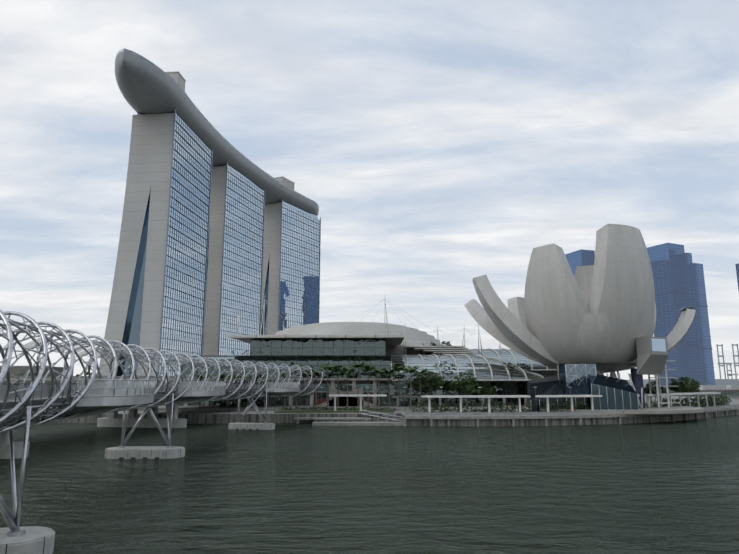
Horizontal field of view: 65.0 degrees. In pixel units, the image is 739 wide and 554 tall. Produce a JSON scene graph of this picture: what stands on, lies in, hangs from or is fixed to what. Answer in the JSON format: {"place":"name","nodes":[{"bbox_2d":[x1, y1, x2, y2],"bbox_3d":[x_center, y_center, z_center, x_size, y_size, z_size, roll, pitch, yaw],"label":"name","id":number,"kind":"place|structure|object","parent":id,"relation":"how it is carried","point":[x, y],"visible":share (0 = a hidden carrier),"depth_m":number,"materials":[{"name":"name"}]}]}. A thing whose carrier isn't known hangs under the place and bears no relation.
{"place":"outdoors","nodes":[
{"label":"outdoors","id":0,"kind":"place"},
{"bbox_2d":[0,310,323,432],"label":"helix bridge","id":1,"kind":"structure","parent":0,"point":[8,419],"depth_m":59.60,"materials":[{"name":"metal"}]},
{"bbox_2d":[0,327,318,408],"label":"bridge deck","id":2,"kind":"structure","parent":1,"relation":"on","point":[40,394],"depth_m":65.52,"materials":[{"name":"grey metal"}]},
{"bbox_2d":[63,379,154,417],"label":"viewing platform","id":3,"kind":"structure","parent":2,"relation":"on","point":[102,396],"depth_m":58.94,"materials":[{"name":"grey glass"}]},
{"bbox_2d":[173,381,225,403],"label":"viewing platform","id":4,"kind":"structure","parent":2,"relation":"on","point":[198,390],"depth_m":101.68,"materials":[{"name":"grey metal"}]},
{"bbox_2d":[262,382,299,396],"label":"viewing platform","id":5,"kind":"structure","parent":1,"relation":"attached to","point":[278,388],"depth_m":153.00,"materials":[{"name":"grey metal"}]},
{"bbox_2d":[0,393,738,553],"bbox_3d":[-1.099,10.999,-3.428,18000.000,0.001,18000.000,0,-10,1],"label":"water","id":6,"kind":"structure","parent":0,"point":[670,487],"depth_m":63.59,"materials":[{"name":"liquid"}]},
{"bbox_2d":[0,406,54,553],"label":"bridge pier","id":7,"kind":"structure","parent":6,"relation":"in","point":[15,538],"depth_m":39.38,"materials":[{"name":"concrete"}]},
{"bbox_2d":[0,391,258,458],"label":"road bridge","id":8,"kind":"structure","parent":6,"relation":"in","point":[112,419],"depth_m":152.96,"materials":[{"name":"concrete"}]},
{"bbox_2d":[105,393,184,458],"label":"bridge pier","id":9,"kind":"structure","parent":6,"relation":"in","point":[122,451],"depth_m":90.48,"materials":[{"name":"concrete"}]},
{"bbox_2d":[228,390,274,429],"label":"bridge pier","id":10,"kind":"structure","parent":6,"relation":"in","point":[264,425],"depth_m":147.47,"materials":[{"name":"grey concrete"}]},
{"bbox_2d":[294,409,403,425],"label":"jetty","id":11,"kind":"object","parent":6,"relation":"in","point":[398,422],"visible":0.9,"depth_m":160.63,"materials":[{"name":"concrete"}]},
{"bbox_2d":[15,396,738,425],"bbox_3d":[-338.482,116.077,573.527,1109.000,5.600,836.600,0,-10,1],"label":"waterfront promenade","id":12,"kind":"structure","parent":0,"point":[204,414],"depth_m":169.54,"materials":[{"name":"concrete"}]},
{"bbox_2d":[0,366,97,375],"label":"garden trees","id":13,"kind":"object","parent":12,"relation":"on","point":[19,370],"depth_m":486.83,"materials":[{"name":"green plant"}]},
{"bbox_2d":[97,108,212,375],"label":"hotel tower","id":14,"kind":"structure","parent":12,"relation":"on","point":[158,296],"depth_m":382.45,"materials":[{"name":"concrete"}]},
{"bbox_2d":[195,372,209,406],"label":"palm","id":15,"kind":"object","parent":12,"relation":"on","point":[201,377],"visible":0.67,"depth_m":199.95,"materials":[{"name":"green plant"}]},
{"bbox_2d":[210,373,229,406],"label":"palm","id":16,"kind":"object","parent":12,"relation":"on","point":[222,376],"visible":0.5,"depth_m":199.26,"materials":[{"name":"green plant"}]},
{"bbox_2d":[202,161,264,355],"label":"hotel tower","id":17,"kind":"structure","parent":12,"relation":"on","point":[235,250],"depth_m":484.23,"materials":[{"name":"glass"}]},
{"bbox_2d":[229,372,245,406],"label":"palm","id":18,"kind":"object","parent":12,"relation":"on","point":[233,377],"visible":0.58,"depth_m":199.13,"materials":[{"name":"green plant"}]},
{"bbox_2d":[246,373,262,406],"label":"palm","id":19,"kind":"object","parent":12,"relation":"on","point":[257,377],"visible":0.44,"depth_m":199.44,"materials":[{"name":"green plant"}]},
{"bbox_2d":[258,375,276,406],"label":"tree","id":20,"kind":"object","parent":12,"relation":"on","point":[264,382],"depth_m":194.89,"materials":[{"name":"green plant"}]},
{"bbox_2d":[3,322,557,405],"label":"shoppes","id":21,"kind":"structure","parent":12,"relation":"on","point":[314,345],"depth_m":210.36,"materials":[{"name":"metal"}]},
{"bbox_2d":[184,295,509,353],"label":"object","id":22,"kind":"object","parent":21,"relation":"on","point":[238,314],"visible":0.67,"depth_m":239.77,"materials":[{"name":"white metal"}]},
{"bbox_2d":[440,341,451,345],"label":"roof tree","id":23,"kind":"object","parent":21,"relation":"on","point":[448,343],"visible":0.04,"depth_m":263.94,"materials":[{"name":"green plant"}]},
{"bbox_2d":[279,370,294,406],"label":"palm","id":24,"kind":"object","parent":12,"relation":"on","point":[284,375],"visible":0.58,"depth_m":194.32,"materials":[{"name":"green plant"}]},
{"bbox_2d":[261,199,320,334],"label":"hotel tower","id":25,"kind":"structure","parent":12,"relation":"on","point":[291,266],"depth_m":585.02,"materials":[{"name":"glass"}]},
{"bbox_2d":[115,48,318,215],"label":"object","id":26,"kind":"structure","parent":25,"relation":"on","point":[145,86],"depth_m":393.84,"materials":[{"name":"grey metal"}]},
{"bbox_2d":[166,71,294,189],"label":"rooftop structures","id":27,"kind":"object","parent":26,"relation":"on","point":[178,78],"visible":0.06,"depth_m":404.68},
{"bbox_2d":[290,361,302,406],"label":"palm","id":28,"kind":"object","parent":12,"relation":"on","point":[292,363],"visible":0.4,"depth_m":196.47,"materials":[{"name":"green plant"}]},
{"bbox_2d":[302,365,317,406],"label":"palm","id":29,"kind":"object","parent":12,"relation":"on","point":[310,366],"visible":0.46,"depth_m":198.94,"materials":[{"name":"green plant"}]},
{"bbox_2d":[306,368,324,406],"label":"palm","id":30,"kind":"object","parent":12,"relation":"on","point":[315,373],"visible":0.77,"depth_m":194.40,"materials":[{"name":"green plant"}]},
{"bbox_2d":[319,363,335,406],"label":"palm","id":31,"kind":"object","parent":12,"relation":"on","point":[326,367],"visible":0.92,"depth_m":196.67,"materials":[{"name":"green plant"}]},
{"bbox_2d":[275,410,393,412],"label":"lawn","id":32,"kind":"structure","parent":12,"relation":"on","point":[329,411],"depth_m":176.32,"materials":[{"name":"green plant"}]},
{"bbox_2d":[328,365,344,406],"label":"palm","id":33,"kind":"object","parent":12,"relation":"on","point":[336,370],"visible":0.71,"depth_m":199.19,"materials":[{"name":"green plant"}]},
{"bbox_2d":[279,406,395,410],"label":"hedge","id":34,"kind":"object","parent":12,"relation":"on","point":[331,408],"visible":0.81,"depth_m":188.13,"materials":[{"name":"green plant"}]},
{"bbox_2d":[339,366,356,406],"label":"palm","id":35,"kind":"object","parent":12,"relation":"on","point":[347,371],"visible":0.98,"depth_m":194.22,"materials":[{"name":"green plant"}]},
{"bbox_2d":[349,361,366,406],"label":"palm","id":36,"kind":"object","parent":12,"relation":"on","point":[360,365],"visible":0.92,"depth_m":196.60,"materials":[{"name":"green plant"}]},
{"bbox_2d":[329,394,386,410],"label":"pergola","id":37,"kind":"object","parent":12,"relation":"on","point":[335,396],"visible":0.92,"depth_m":180.27,"materials":[{"name":"white paint"}]},
{"bbox_2d":[361,364,374,406],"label":"palm","id":38,"kind":"object","parent":12,"relation":"on","point":[368,368],"visible":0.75,"depth_m":199.08,"materials":[{"name":"green plant"}]},
{"bbox_2d":[371,365,387,406],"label":"palm","id":39,"kind":"object","parent":12,"relation":"on","point":[378,372],"visible":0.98,"depth_m":194.12,"materials":[{"name":"green plant"}]},
{"bbox_2d":[380,369,399,406],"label":"palm","id":40,"kind":"object","parent":12,"relation":"on","point":[391,373],"visible":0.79,"depth_m":196.50,"materials":[{"name":"green plant"}]},
{"bbox_2d":[389,363,405,406],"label":"palm","id":41,"kind":"object","parent":12,"relation":"on","point":[395,366],"visible":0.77,"depth_m":198.94,"materials":[{"name":"green plant"}]},
{"bbox_2d":[402,365,421,406],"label":"palm","id":42,"kind":"object","parent":12,"relation":"on","point":[408,369],"visible":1,"depth_m":193.75,"materials":[{"name":"green plant"}]},
{"bbox_2d":[412,368,428,400],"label":"palm","id":43,"kind":"object","parent":12,"relation":"on","point":[418,374],"visible":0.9,"depth_m":195.86,"materials":[{"name":"green plant"}]},
{"bbox_2d":[411,370,444,405],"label":"tree","id":44,"kind":"object","parent":12,"relation":"on","point":[431,384],"visible":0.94,"depth_m":197.53,"materials":[{"name":"green plant"}]},
{"bbox_2d":[434,362,463,403],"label":"tree","id":45,"kind":"object","parent":12,"relation":"on","point":[447,385],"visible":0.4,"depth_m":201.91,"materials":[{"name":"green plant"}]},
{"bbox_2d":[450,371,479,404],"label":"tree","id":46,"kind":"object","parent":12,"relation":"on","point":[467,386],"visible":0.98,"depth_m":198.11,"materials":[{"name":"green plant"}]},
{"bbox_2d":[410,400,531,411],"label":"hedge","id":47,"kind":"object","parent":12,"relation":"on","point":[446,409],"visible":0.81,"depth_m":169.87,"materials":[{"name":"green plant"}]},
{"bbox_2d":[421,395,530,411],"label":"pergola","id":48,"kind":"object","parent":12,"relation":"on","point":[519,397],"visible":0.96,"depth_m":166.13,"materials":[{"name":"white paint"}]},
{"bbox_2d":[472,381,495,405],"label":"tree","id":49,"kind":"object","parent":12,"relation":"on","point":[485,389],"visible":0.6,"depth_m":201.34,"materials":[{"name":"green plant"}]},
{"bbox_2d":[486,362,517,405],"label":"tree","id":50,"kind":"object","parent":12,"relation":"on","point":[500,384],"visible":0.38,"depth_m":204.90,"materials":[{"name":"green plant"}]},
{"bbox_2d":[512,363,529,388],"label":"tree","id":51,"kind":"object","parent":12,"relation":"on","point":[527,369],"visible":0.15,"depth_m":212.51,"materials":[{"name":"green plant"}]},
{"bbox_2d":[404,397,738,426],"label":"promenade","id":52,"kind":"structure","parent":12,"relation":"on","point":[513,416],"depth_m":159.09,"materials":[{"name":"grey concrete"}]},
{"bbox_2d":[535,394,639,411],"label":"pergola","id":53,"kind":"object","parent":12,"relation":"on","point":[547,397],"visible":0.48,"depth_m":169.72,"materials":[{"name":"white paint"}]},
{"bbox_2d":[540,401,647,411],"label":"hedge","id":54,"kind":"object","parent":12,"relation":"on","point":[562,404],"visible":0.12,"depth_m":173.42,"materials":[{"name":"green plant"}]},
{"bbox_2d":[495,363,703,413],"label":"museum base","id":55,"kind":"object","parent":12,"relation":"on","point":[615,392],"visible":0.71,"depth_m":181.22,"materials":[{"name":"glass"}]},
{"bbox_2d":[464,299,544,363],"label":"petal","id":56,"kind":"object","parent":55,"relation":"on","point":[478,313],"visible":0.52,"depth_m":216.43,"materials":[{"name":"grey concrete"}]},
{"bbox_2d":[472,275,557,363],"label":"petal","id":57,"kind":"object","parent":55,"relation":"attached to","point":[512,328],"visible":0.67,"depth_m":200.00,"materials":[{"name":"grey concrete"}]},
{"bbox_2d":[507,297,526,327],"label":"petal","id":58,"kind":"object","parent":55,"relation":"attached to","point":[516,307],"visible":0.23,"depth_m":224.33,"materials":[{"name":"grey concrete"}]},
{"bbox_2d":[524,244,589,362],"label":"petal","id":59,"kind":"object","parent":55,"relation":"on","point":[556,308],"visible":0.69,"depth_m":190.49,"materials":[{"name":"grey concrete"}]},
{"bbox_2d":[575,265,593,303],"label":"petal","id":60,"kind":"object","parent":55,"relation":"on","point":[583,276],"visible":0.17,"depth_m":224.08,"materials":[{"name":"concrete"}]},
{"bbox_2d":[576,313,615,370],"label":"petal","id":61,"kind":"object","parent":55,"relation":"on","point":[596,342],"visible":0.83,"depth_m":182.70,"materials":[{"name":"grey concrete"}]},
{"bbox_2d":[543,307,693,374],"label":"museum building","id":62,"kind":"structure","parent":55,"relation":"on","point":[652,353],"depth_m":184.61,"materials":[{"name":"grey concrete"}]},
{"bbox_2d":[587,224,654,362],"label":"museum petal","id":63,"kind":"object","parent":55,"relation":"on","point":[622,293],"visible":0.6,"depth_m":186.71,"materials":[{"name":"grey concrete"}]},
{"bbox_2d":[650,304,655,336],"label":"petal","id":64,"kind":"object","parent":55,"relation":"on","point":[653,328],"visible":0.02,"depth_m":202.64,"materials":[{"name":"grey concrete"}]},
{"bbox_2d":[615,308,695,370],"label":"petal","id":65,"kind":"object","parent":55,"relation":"on","point":[677,334],"visible":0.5,"depth_m":188.32,"materials":[{"name":"grey concrete"}]},
{"bbox_2d":[565,243,738,387],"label":"skyline","id":66,"kind":"structure","parent":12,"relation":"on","point":[678,278],"depth_m":813.29,"materials":[{"name":"blue glass"}]},
{"bbox_2d":[644,381,668,403],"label":"tree","id":67,"kind":"object","parent":12,"relation":"on","point":[654,391],"visible":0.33,"depth_m":206.01,"materials":[{"name":"green plant"}]},
{"bbox_2d":[668,376,694,392],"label":"tree","id":68,"kind":"object","parent":12,"relation":"on","point":[680,386],"visible":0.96,"depth_m":223.07,"materials":[{"name":"green plant"}]},
{"bbox_2d":[644,392,720,407],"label":"pergola","id":69,"kind":"object","parent":12,"relation":"on","point":[688,394],"visible":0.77,"depth_m":207.12,"materials":[{"name":"white paint"}]},
{"bbox_2d":[679,376,700,392],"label":"tree","id":70,"kind":"object","parent":12,"relation":"on","point":[694,384],"visible":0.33,"depth_m":235.40,"materials":[{"name":"green plant"}]},
{"bbox_2d":[653,395,731,406],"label":"hedge","id":71,"kind":"object","parent":12,"relation":"on","point":[702,402],"visible":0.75,"depth_m":216.62,"materials":[{"name":"green plant"}]},
{"bbox_2d":[644,385,738,392],"bbox_3d":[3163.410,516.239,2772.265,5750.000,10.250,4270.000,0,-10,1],"label":"bridge","id":72,"kind":"structure","parent":0,"point":[718,388],"depth_m":722.57,"materials":[{"name":"concrete"}]},
{"bbox_2d":[627,344,738,386],"bbox_3d":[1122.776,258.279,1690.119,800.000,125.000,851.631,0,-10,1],"label":"scaffold tower","id":73,"kind":"structure","parent":72,"relation":"on","point":[725,381],"depth_m":1673.79,"materials":[{"name":"grey metal"}]}
]}

